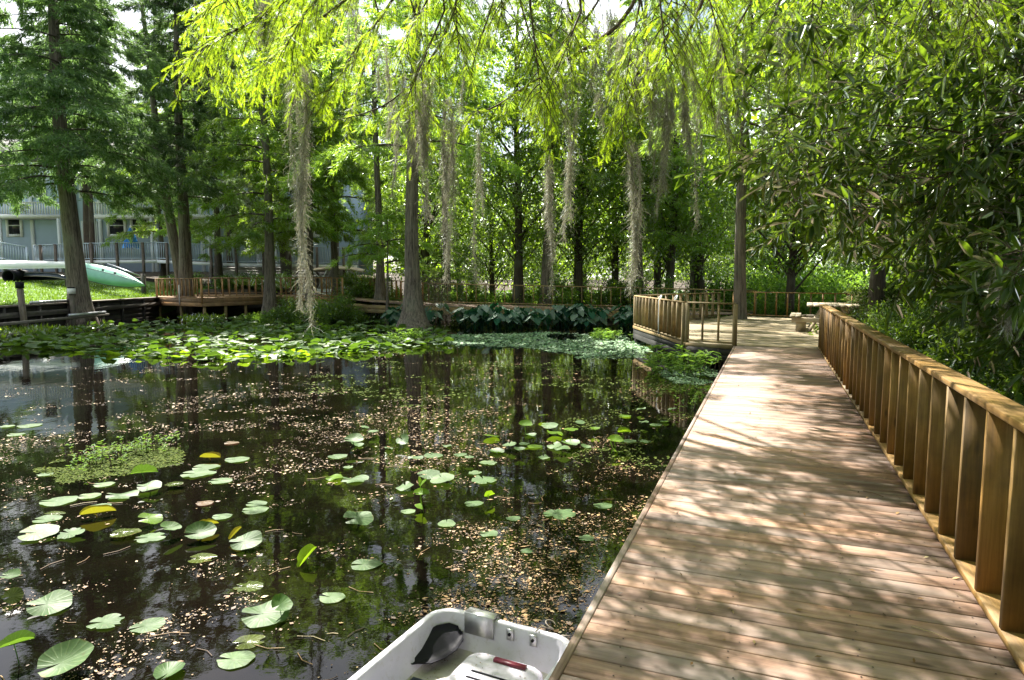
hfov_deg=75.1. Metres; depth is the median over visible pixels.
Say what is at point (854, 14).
spanish moss
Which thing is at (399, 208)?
spanish moss
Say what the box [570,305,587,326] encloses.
taro plant
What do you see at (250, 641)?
lily pad
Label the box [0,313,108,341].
landing beams
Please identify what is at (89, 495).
lily pad
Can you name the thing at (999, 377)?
bush
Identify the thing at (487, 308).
taro plant
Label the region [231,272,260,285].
palmetto
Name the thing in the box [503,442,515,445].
lily pad
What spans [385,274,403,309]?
bush
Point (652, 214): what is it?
spanish moss
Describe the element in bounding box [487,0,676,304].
cypress tree
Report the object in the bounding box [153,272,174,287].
bush
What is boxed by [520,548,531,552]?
lily pad
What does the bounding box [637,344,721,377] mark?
water weed
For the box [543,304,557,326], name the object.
taro plant
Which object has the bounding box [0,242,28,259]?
stair railing
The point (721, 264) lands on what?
lake tree
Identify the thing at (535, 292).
bush
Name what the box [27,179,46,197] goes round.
window
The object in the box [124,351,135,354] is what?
lily pad
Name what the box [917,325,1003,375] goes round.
bush
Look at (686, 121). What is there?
spanish moss
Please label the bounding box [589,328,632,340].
water weed
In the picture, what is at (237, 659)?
lily pad
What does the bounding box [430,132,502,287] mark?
tall tree
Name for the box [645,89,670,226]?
spanish moss
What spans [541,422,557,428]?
lily pad
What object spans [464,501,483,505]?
lily pad
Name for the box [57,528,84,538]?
lily pad
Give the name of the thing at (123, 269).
handrail
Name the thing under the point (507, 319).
taro plant
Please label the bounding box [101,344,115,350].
lily pad
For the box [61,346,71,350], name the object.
lily pad
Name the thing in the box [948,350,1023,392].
bush
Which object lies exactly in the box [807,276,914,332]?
bush
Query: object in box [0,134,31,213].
tall tree
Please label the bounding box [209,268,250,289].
bush
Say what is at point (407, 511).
lily pad
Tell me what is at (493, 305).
taro plant
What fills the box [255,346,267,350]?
lily pad
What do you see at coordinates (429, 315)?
taro plant
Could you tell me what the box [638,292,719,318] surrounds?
platform railing
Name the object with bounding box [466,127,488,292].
spanish moss
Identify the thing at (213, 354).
lily pad
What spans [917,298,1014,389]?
bush
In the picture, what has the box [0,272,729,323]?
ground
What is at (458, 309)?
taro plant
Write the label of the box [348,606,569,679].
rowboat
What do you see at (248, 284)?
orange deck railing
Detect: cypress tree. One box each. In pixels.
[0,0,206,326]
[90,0,276,312]
[179,0,348,314]
[238,0,366,309]
[273,0,404,294]
[277,0,525,330]
[303,0,453,316]
[372,0,513,292]
[428,0,616,308]
[464,0,627,305]
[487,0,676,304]
[561,0,716,302]
[586,14,756,295]
[633,0,854,318]
[641,126,771,299]
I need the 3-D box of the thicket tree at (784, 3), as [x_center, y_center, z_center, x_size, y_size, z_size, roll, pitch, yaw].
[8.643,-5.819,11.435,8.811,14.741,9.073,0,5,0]
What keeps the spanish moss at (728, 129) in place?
hanging from the overhanging cypress at (287, 52)
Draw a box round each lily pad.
[0,568,20,587]
[0,630,34,664]
[1,587,23,603]
[7,433,25,435]
[17,423,42,427]
[18,524,59,540]
[26,589,71,615]
[32,515,62,522]
[37,472,52,475]
[37,638,93,676]
[39,496,77,505]
[44,511,65,514]
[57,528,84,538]
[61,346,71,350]
[78,493,100,498]
[79,504,115,516]
[86,613,124,628]
[93,482,114,486]
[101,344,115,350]
[105,351,119,354]
[105,490,138,498]
[110,528,141,536]
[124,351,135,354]
[129,617,165,632]
[130,464,157,480]
[135,532,165,542]
[137,480,161,492]
[138,513,162,524]
[153,348,166,354]
[153,661,184,678]
[159,352,173,358]
[160,521,181,536]
[166,481,183,487]
[171,355,182,358]
[180,469,215,476]
[184,521,216,538]
[188,553,216,562]
[192,464,219,469]
[196,500,213,505]
[197,356,208,360]
[199,452,220,459]
[200,519,218,523]
[207,351,220,360]
[208,478,231,483]
[210,348,224,358]
[212,513,231,519]
[217,651,254,668]
[225,457,249,462]
[228,347,239,350]
[228,526,240,539]
[229,530,261,549]
[233,581,262,591]
[233,634,264,648]
[239,352,253,356]
[241,600,289,627]
[242,506,268,513]
[246,500,266,505]
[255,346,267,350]
[264,346,276,349]
[268,354,280,357]
[271,593,292,611]
[284,351,293,355]
[297,543,315,566]
[299,352,309,356]
[311,344,322,351]
[319,592,344,602]
[326,474,342,480]
[328,454,346,458]
[341,475,368,482]
[343,511,373,524]
[344,433,362,449]
[351,442,363,446]
[351,559,382,569]
[396,434,408,447]
[396,481,413,490]
[401,509,414,513]
[408,455,422,460]
[414,488,428,501]
[415,499,422,508]
[417,469,439,478]
[418,477,426,498]
[424,452,442,457]
[430,473,453,482]
[438,519,455,526]
[454,453,466,455]
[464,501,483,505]
[469,470,481,474]
[471,475,495,483]
[479,460,496,464]
[480,530,497,536]
[484,490,494,500]
[488,448,504,452]
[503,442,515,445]
[506,516,519,520]
[514,447,524,452]
[519,420,531,432]
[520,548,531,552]
[528,444,542,447]
[539,454,549,458]
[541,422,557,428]
[543,509,575,519]
[547,430,562,435]
[547,441,561,448]
[554,445,569,450]
[562,439,579,447]
[564,428,577,430]
[578,535,593,540]
[593,503,611,508]
[607,434,623,451]
[617,427,630,443]
[624,439,635,442]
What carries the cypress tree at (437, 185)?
on the ground at (167, 310)
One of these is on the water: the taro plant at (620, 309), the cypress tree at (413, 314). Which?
the taro plant at (620, 309)
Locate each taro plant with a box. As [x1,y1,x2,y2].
[381,306,398,325]
[424,305,443,326]
[428,303,452,324]
[450,307,464,326]
[453,311,467,325]
[455,307,470,326]
[461,307,487,328]
[463,310,483,327]
[475,305,494,328]
[479,306,495,327]
[484,306,504,328]
[486,308,506,328]
[490,302,505,313]
[503,309,519,328]
[505,314,521,328]
[508,313,521,328]
[510,309,530,327]
[513,306,531,325]
[522,307,537,325]
[522,307,538,324]
[525,308,546,327]
[537,313,546,326]
[541,309,563,328]
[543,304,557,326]
[550,308,569,327]
[550,311,563,327]
[557,304,580,327]
[567,304,588,328]
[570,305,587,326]
[570,305,589,327]
[570,313,586,328]
[577,313,592,328]
[582,308,600,328]
[592,307,611,328]
[595,307,613,326]
[609,305,627,325]
[612,303,633,326]
[612,313,626,328]
[618,310,632,328]
[619,307,633,328]
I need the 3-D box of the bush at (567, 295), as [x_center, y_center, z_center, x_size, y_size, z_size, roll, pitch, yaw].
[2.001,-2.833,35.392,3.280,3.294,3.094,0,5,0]
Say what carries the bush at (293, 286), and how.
on the ground at (167, 310)
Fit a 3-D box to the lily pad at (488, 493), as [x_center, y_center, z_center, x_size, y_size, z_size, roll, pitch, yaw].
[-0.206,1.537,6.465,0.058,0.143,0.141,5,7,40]
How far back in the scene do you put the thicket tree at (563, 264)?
42.94 m
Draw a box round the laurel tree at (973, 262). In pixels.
[674,0,1023,405]
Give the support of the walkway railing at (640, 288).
on the walkway at (370, 309)
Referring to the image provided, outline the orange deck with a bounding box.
[157,294,338,318]
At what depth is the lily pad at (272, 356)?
18.00 m
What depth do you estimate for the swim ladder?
18.62 m
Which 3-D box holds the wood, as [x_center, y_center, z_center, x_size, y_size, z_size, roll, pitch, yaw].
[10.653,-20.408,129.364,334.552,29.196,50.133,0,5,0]
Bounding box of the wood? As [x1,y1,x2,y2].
[372,158,892,279]
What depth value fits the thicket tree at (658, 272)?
43.83 m
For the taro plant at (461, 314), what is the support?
on the water
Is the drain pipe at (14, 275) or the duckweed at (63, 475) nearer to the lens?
the duckweed at (63, 475)
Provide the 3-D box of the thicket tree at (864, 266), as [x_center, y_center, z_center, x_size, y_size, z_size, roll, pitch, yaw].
[14.365,-5.954,23.969,8.712,13.924,8.178,0,5,0]
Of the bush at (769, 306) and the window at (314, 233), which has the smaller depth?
the bush at (769, 306)
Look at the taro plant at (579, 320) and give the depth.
27.51 m
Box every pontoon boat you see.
[293,266,364,305]
[340,275,375,293]
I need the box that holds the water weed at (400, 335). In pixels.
[380,328,442,344]
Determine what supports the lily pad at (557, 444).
on the water
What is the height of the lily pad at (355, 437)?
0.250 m
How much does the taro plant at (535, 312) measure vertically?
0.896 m
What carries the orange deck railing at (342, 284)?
on the orange deck
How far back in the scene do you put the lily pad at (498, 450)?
8.33 m
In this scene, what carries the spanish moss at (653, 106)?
hanging from the overhanging cypress at (287, 52)
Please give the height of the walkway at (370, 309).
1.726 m
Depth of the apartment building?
59.31 m
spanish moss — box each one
[180,150,203,212]
[233,174,255,228]
[247,204,263,254]
[252,0,277,55]
[277,65,322,339]
[340,0,368,71]
[365,198,383,241]
[372,44,396,144]
[382,97,404,197]
[394,73,441,227]
[394,192,404,235]
[434,93,471,291]
[454,36,475,122]
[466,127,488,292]
[510,180,532,219]
[537,152,561,298]
[556,59,588,251]
[560,1,580,43]
[584,25,602,97]
[587,39,609,140]
[588,163,609,213]
[597,8,622,107]
[608,26,635,121]
[617,136,651,303]
[627,37,667,158]
[644,202,665,245]
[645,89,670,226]
[652,70,681,198]
[672,41,701,166]
[690,97,714,233]
[706,20,733,138]
[715,56,741,177]
[729,41,751,131]
[751,80,775,194]
[773,10,799,97]
[845,2,865,68]
[980,266,1020,342]
[999,63,1022,121]
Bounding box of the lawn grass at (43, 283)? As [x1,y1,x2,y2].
[0,279,216,304]
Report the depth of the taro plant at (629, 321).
27.95 m
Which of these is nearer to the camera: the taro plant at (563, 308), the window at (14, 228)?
the taro plant at (563, 308)
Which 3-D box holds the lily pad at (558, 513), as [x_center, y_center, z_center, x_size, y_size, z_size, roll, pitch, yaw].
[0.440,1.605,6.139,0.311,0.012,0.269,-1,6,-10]
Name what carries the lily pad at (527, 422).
on the water
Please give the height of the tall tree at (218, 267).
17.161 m
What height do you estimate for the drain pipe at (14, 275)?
0.720 m
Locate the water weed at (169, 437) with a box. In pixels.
[130,429,189,450]
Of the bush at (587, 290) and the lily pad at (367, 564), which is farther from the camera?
the bush at (587, 290)
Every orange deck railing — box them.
[155,278,202,303]
[161,277,331,292]
[201,278,343,296]
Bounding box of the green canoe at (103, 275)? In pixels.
[85,263,145,286]
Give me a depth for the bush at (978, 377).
8.06 m
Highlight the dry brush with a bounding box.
[420,276,463,326]
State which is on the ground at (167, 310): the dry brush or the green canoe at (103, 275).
the dry brush
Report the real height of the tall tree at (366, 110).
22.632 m
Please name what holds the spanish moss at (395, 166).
hanging from the overhanging cypress at (287, 52)
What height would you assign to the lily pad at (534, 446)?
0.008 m
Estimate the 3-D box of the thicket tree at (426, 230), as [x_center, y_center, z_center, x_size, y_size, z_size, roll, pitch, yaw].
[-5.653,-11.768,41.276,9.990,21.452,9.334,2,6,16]
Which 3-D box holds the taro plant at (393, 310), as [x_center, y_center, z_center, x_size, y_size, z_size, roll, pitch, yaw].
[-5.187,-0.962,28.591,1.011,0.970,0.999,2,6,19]
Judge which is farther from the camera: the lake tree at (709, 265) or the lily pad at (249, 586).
the lake tree at (709, 265)
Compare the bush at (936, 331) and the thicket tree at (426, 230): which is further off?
the thicket tree at (426, 230)
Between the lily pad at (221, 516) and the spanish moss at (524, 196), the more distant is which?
the spanish moss at (524, 196)
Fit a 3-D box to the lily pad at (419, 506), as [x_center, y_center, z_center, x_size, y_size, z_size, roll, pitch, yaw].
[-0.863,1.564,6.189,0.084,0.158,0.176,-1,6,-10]
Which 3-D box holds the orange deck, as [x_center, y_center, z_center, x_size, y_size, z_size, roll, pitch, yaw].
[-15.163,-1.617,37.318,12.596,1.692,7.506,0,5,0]
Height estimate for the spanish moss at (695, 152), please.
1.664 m
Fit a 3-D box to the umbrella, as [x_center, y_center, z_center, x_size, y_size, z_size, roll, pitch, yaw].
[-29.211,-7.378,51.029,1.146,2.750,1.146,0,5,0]
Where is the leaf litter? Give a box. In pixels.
[0,353,711,679]
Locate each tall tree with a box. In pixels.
[0,34,47,138]
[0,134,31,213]
[1,46,44,138]
[7,0,143,259]
[29,4,130,264]
[98,49,207,277]
[121,0,247,276]
[153,39,263,286]
[167,3,281,266]
[192,0,328,293]
[202,0,334,293]
[217,0,334,258]
[283,11,385,262]
[315,28,399,213]
[361,95,452,259]
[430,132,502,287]
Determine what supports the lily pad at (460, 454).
on the water
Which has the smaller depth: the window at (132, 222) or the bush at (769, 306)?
the bush at (769, 306)
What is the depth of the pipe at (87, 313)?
28.11 m
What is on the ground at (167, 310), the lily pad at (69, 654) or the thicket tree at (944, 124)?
the thicket tree at (944, 124)
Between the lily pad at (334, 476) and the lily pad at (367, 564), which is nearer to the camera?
the lily pad at (367, 564)
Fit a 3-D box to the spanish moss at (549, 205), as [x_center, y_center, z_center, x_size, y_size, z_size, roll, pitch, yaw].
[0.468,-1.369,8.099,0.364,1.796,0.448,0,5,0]
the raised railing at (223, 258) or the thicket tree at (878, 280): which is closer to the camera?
the thicket tree at (878, 280)
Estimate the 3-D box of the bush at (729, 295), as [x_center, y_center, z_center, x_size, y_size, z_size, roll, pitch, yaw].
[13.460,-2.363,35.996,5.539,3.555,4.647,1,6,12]
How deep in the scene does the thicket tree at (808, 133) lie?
19.46 m
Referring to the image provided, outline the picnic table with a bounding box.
[790,302,863,331]
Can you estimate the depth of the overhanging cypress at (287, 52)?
6.61 m
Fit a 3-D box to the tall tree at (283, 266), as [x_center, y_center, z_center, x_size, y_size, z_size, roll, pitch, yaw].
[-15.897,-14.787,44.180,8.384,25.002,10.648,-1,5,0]
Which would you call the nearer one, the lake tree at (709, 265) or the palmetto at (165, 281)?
the palmetto at (165, 281)
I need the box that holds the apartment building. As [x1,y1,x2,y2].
[0,139,373,274]
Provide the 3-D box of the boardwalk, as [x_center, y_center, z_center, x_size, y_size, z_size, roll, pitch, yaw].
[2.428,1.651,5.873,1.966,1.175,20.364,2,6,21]
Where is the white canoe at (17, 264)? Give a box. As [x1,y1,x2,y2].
[0,260,64,268]
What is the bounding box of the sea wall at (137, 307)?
[0,297,162,326]
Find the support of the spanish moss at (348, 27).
hanging from the overhanging cypress at (287, 52)
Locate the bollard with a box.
[140,274,145,293]
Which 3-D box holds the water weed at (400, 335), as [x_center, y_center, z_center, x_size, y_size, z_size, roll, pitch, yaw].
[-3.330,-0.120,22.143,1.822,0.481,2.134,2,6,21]
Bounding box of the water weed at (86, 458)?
[45,451,103,473]
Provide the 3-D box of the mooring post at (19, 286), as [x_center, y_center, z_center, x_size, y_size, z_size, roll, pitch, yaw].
[-18.718,-0.931,25.495,0.405,2.598,0.305,0,5,0]
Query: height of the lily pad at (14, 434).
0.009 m
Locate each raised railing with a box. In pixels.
[33,242,158,263]
[156,242,224,266]
[223,245,358,267]
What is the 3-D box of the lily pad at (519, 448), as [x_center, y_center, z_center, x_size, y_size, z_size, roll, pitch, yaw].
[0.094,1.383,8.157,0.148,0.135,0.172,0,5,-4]
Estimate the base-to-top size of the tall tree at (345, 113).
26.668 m
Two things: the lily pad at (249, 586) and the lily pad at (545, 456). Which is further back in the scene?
the lily pad at (545, 456)
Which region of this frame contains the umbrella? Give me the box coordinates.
[123,227,138,259]
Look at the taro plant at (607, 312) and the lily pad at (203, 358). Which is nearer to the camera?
the lily pad at (203, 358)
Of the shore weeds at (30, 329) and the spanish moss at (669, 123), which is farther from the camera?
the shore weeds at (30, 329)
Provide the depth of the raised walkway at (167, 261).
46.38 m
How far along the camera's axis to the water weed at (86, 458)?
7.66 m
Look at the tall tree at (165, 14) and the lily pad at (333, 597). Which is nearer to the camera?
the lily pad at (333, 597)
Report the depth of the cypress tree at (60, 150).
27.93 m
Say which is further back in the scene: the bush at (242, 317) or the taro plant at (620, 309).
the bush at (242, 317)
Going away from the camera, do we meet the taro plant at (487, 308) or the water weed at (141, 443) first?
the water weed at (141, 443)
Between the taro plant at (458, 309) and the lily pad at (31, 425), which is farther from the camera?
the taro plant at (458, 309)
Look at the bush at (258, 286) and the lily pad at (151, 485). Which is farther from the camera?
the bush at (258, 286)
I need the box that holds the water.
[0,290,724,679]
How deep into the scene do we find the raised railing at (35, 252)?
47.26 m
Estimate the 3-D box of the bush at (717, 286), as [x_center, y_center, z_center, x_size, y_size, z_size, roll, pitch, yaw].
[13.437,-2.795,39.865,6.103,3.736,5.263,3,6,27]
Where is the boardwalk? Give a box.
[548,346,1023,679]
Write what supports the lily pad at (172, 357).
on the water
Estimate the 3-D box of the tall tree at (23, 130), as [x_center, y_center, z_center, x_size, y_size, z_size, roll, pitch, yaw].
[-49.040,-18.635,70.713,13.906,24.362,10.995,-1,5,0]
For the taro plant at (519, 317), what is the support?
on the water
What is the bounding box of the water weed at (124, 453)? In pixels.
[104,441,141,465]
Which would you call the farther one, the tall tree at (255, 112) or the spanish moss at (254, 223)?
the tall tree at (255, 112)
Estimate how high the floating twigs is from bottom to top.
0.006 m
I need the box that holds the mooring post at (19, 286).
[15,282,27,326]
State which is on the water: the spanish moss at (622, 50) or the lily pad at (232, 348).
the lily pad at (232, 348)
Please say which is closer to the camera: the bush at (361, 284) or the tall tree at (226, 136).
the bush at (361, 284)
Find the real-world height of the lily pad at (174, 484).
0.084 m
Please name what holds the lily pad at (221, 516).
on the water
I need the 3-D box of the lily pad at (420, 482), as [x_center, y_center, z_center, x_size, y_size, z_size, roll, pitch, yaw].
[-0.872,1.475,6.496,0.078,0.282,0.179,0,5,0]
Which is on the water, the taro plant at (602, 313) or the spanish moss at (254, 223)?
the taro plant at (602, 313)
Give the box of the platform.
[633,315,818,361]
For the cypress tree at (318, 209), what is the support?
on the ground at (167, 310)
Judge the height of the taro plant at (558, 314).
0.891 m
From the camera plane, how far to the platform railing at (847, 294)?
26.05 m
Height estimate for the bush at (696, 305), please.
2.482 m
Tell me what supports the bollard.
on the ground at (167, 310)
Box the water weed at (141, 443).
[116,432,159,452]
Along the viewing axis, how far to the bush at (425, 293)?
38.99 m
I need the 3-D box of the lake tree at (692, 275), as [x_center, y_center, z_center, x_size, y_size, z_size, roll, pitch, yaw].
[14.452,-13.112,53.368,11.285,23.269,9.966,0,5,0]
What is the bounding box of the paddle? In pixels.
[411,623,463,664]
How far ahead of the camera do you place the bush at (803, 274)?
36.97 m
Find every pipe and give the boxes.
[2,270,29,281]
[29,299,67,303]
[68,311,105,316]
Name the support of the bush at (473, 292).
on the ground at (167, 310)
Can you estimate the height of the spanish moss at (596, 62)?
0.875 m
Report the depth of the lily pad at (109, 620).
4.23 m
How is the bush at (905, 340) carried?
on the ground at (167, 310)
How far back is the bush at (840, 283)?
34.41 m
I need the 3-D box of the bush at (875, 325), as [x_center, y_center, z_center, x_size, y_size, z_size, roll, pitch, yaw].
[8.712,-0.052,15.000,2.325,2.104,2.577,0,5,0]
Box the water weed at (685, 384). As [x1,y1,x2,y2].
[672,382,707,395]
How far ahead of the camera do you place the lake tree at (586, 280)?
63.16 m
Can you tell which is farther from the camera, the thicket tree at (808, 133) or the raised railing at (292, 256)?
the raised railing at (292, 256)
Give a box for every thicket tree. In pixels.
[342,15,499,286]
[435,124,539,295]
[489,143,609,290]
[543,35,693,285]
[567,41,740,293]
[674,0,905,317]
[690,0,1007,323]
[745,0,1023,246]
[771,1,952,264]
[792,2,934,298]
[824,11,921,281]
[845,36,1016,312]
[854,0,1023,325]
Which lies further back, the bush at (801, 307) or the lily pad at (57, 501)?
the bush at (801, 307)
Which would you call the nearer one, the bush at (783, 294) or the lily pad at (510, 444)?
the lily pad at (510, 444)
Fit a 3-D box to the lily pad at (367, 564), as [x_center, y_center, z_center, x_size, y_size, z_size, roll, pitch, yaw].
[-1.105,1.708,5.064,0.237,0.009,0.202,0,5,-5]
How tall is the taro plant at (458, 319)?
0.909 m
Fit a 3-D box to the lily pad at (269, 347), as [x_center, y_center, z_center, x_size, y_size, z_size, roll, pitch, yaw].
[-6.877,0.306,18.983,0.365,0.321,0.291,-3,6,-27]
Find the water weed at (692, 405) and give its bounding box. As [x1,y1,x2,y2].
[674,391,703,412]
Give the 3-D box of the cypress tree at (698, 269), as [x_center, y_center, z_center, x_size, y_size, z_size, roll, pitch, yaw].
[11.463,-8.564,39.562,7.833,14.711,8.406,-4,7,-34]
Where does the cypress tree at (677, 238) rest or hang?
on the ground at (167, 310)
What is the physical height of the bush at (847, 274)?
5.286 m
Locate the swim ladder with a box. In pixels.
[658,295,677,333]
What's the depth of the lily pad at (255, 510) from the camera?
6.25 m
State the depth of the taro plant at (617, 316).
28.93 m
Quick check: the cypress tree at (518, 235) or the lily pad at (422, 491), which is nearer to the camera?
the lily pad at (422, 491)
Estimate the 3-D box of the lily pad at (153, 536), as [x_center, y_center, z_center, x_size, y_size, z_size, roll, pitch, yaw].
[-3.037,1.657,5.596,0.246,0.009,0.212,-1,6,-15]
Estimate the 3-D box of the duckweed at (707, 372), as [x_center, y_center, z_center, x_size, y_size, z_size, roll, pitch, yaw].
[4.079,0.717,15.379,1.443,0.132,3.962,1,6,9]
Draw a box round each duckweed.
[33,443,185,483]
[297,360,691,407]
[433,330,655,358]
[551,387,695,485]
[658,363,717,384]
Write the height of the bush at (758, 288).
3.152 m
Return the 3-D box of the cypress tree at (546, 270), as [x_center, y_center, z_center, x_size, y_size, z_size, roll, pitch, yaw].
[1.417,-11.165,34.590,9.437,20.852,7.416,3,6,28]
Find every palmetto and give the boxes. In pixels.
[160,277,172,285]
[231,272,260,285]
[248,273,275,284]
[260,273,288,284]
[275,278,294,287]
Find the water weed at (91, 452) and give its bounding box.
[66,439,123,467]
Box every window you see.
[5,214,23,236]
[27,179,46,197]
[79,178,96,197]
[106,214,126,236]
[129,214,149,236]
[313,231,326,236]
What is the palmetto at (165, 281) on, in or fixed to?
on the ground at (167, 310)
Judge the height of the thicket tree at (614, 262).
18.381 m
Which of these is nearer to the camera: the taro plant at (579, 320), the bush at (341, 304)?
the taro plant at (579, 320)
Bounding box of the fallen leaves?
[616,362,1003,666]
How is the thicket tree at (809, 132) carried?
on the ground at (167, 310)
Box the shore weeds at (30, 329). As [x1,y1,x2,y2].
[0,312,632,341]
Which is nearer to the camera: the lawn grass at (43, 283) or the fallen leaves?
the fallen leaves
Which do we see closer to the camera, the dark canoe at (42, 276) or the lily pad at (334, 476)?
the lily pad at (334, 476)
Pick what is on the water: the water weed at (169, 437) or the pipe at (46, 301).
the water weed at (169, 437)
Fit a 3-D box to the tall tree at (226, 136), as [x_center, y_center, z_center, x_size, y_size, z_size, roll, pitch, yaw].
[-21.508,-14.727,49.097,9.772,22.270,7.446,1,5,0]
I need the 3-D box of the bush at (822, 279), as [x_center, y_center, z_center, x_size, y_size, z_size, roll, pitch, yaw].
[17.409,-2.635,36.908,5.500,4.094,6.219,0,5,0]
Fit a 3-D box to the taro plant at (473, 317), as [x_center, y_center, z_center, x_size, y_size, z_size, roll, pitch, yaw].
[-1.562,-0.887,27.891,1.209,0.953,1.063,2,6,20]
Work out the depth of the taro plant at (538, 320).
27.90 m
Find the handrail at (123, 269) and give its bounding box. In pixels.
[107,263,139,275]
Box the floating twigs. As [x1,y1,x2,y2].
[0,458,663,679]
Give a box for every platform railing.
[633,295,685,352]
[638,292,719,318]
[685,302,737,348]
[732,292,861,316]
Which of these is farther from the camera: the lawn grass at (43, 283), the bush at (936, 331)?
the lawn grass at (43, 283)
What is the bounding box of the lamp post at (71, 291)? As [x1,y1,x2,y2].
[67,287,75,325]
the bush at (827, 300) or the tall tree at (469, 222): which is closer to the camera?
the bush at (827, 300)
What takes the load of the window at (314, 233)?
in the apartment building
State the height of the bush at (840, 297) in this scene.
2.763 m
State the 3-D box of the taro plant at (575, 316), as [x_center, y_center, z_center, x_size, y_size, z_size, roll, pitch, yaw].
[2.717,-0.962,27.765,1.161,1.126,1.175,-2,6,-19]
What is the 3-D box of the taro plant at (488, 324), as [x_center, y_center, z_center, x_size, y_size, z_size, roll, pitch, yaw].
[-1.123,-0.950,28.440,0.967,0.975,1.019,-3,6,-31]
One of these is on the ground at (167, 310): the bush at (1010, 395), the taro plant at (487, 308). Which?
the bush at (1010, 395)
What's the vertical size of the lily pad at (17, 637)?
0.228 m
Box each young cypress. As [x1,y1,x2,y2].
[325,211,444,323]
[419,230,466,299]
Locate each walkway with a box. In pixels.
[38,242,362,288]
[345,297,752,322]
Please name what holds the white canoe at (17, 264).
on the canoe rack
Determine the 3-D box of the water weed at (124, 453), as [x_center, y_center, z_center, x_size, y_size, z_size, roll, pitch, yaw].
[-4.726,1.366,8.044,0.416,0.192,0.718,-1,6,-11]
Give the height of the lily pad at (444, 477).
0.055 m
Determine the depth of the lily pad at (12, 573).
4.66 m
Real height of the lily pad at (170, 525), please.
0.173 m
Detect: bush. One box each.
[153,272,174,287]
[171,270,210,288]
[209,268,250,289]
[233,268,263,289]
[233,310,260,321]
[249,309,280,322]
[263,269,297,291]
[266,289,308,323]
[287,305,312,323]
[295,293,351,325]
[303,286,367,325]
[329,263,373,308]
[329,300,373,324]
[346,265,385,308]
[358,287,403,304]
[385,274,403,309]
[420,269,460,306]
[425,285,477,310]
[451,263,488,307]
[478,293,507,303]
[486,291,523,308]
[507,279,535,304]
[524,260,579,305]
[526,280,540,305]
[553,275,593,306]
[580,269,634,307]
[583,281,595,304]
[607,269,660,307]
[622,270,649,298]
[647,273,690,303]
[679,280,698,299]
[680,287,726,318]
[681,262,773,311]
[716,269,801,316]
[721,249,828,291]
[731,281,771,315]
[746,256,853,295]
[747,291,791,317]
[751,287,813,316]
[761,275,837,308]
[767,263,868,296]
[777,253,866,279]
[785,290,860,317]
[794,288,828,313]
[800,265,868,302]
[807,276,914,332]
[808,265,945,334]
[811,280,859,313]
[812,271,869,298]
[813,259,892,286]
[831,282,867,311]
[856,291,935,337]
[864,308,920,329]
[866,296,944,324]
[876,303,943,353]
[879,299,943,352]
[911,302,969,355]
[912,311,970,357]
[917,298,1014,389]
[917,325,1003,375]
[921,299,999,370]
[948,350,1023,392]
[953,357,1022,390]
[961,364,1023,400]
[964,352,1023,390]
[978,380,1011,398]
[979,354,1023,399]
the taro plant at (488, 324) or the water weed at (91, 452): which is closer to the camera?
the water weed at (91, 452)
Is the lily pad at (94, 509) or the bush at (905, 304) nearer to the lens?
the lily pad at (94, 509)
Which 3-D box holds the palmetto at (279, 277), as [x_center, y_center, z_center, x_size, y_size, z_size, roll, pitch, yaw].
[-13.636,-3.518,38.362,1.664,0.853,1.641,1,6,11]
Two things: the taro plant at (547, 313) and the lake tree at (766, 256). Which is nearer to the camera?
the taro plant at (547, 313)
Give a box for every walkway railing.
[346,277,427,301]
[428,283,756,315]
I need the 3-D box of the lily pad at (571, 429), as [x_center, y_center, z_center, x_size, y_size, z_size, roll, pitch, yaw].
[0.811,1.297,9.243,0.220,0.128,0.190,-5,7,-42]
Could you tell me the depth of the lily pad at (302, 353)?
18.14 m
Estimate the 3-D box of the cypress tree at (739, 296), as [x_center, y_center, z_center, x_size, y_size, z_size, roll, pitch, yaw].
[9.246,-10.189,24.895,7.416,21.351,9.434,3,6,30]
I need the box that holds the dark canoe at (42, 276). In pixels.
[24,272,65,279]
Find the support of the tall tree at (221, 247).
on the ground at (167, 310)
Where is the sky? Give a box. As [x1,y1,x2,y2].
[0,0,891,277]
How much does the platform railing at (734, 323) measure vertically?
1.280 m
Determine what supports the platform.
on the ground at (167, 310)
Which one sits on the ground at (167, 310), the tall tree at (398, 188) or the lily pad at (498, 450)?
the tall tree at (398, 188)
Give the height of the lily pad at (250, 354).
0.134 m
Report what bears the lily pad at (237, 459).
on the water
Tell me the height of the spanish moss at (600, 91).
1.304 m
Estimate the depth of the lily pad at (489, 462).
7.83 m
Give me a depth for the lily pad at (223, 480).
7.14 m
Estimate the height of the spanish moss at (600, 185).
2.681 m
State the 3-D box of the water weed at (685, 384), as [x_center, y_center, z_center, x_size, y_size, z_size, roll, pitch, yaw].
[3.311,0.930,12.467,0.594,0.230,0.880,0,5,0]
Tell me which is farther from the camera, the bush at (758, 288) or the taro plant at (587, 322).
the bush at (758, 288)
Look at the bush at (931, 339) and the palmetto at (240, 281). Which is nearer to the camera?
the bush at (931, 339)
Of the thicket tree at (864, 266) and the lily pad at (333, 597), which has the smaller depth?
the lily pad at (333, 597)
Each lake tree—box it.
[373,164,455,281]
[450,211,504,289]
[497,182,569,288]
[542,121,624,289]
[600,215,676,291]
[626,34,763,294]
[674,191,747,288]
[704,206,752,285]
[715,65,837,275]
[724,69,839,267]
[817,215,870,272]
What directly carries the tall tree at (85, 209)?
on the ground at (167, 310)
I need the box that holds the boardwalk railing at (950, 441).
[818,304,1023,674]
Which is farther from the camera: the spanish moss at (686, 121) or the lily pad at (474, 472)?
the lily pad at (474, 472)
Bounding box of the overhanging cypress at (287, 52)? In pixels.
[151,0,1023,180]
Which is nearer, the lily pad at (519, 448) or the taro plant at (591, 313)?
the lily pad at (519, 448)
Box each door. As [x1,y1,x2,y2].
[81,221,98,246]
[204,221,221,247]

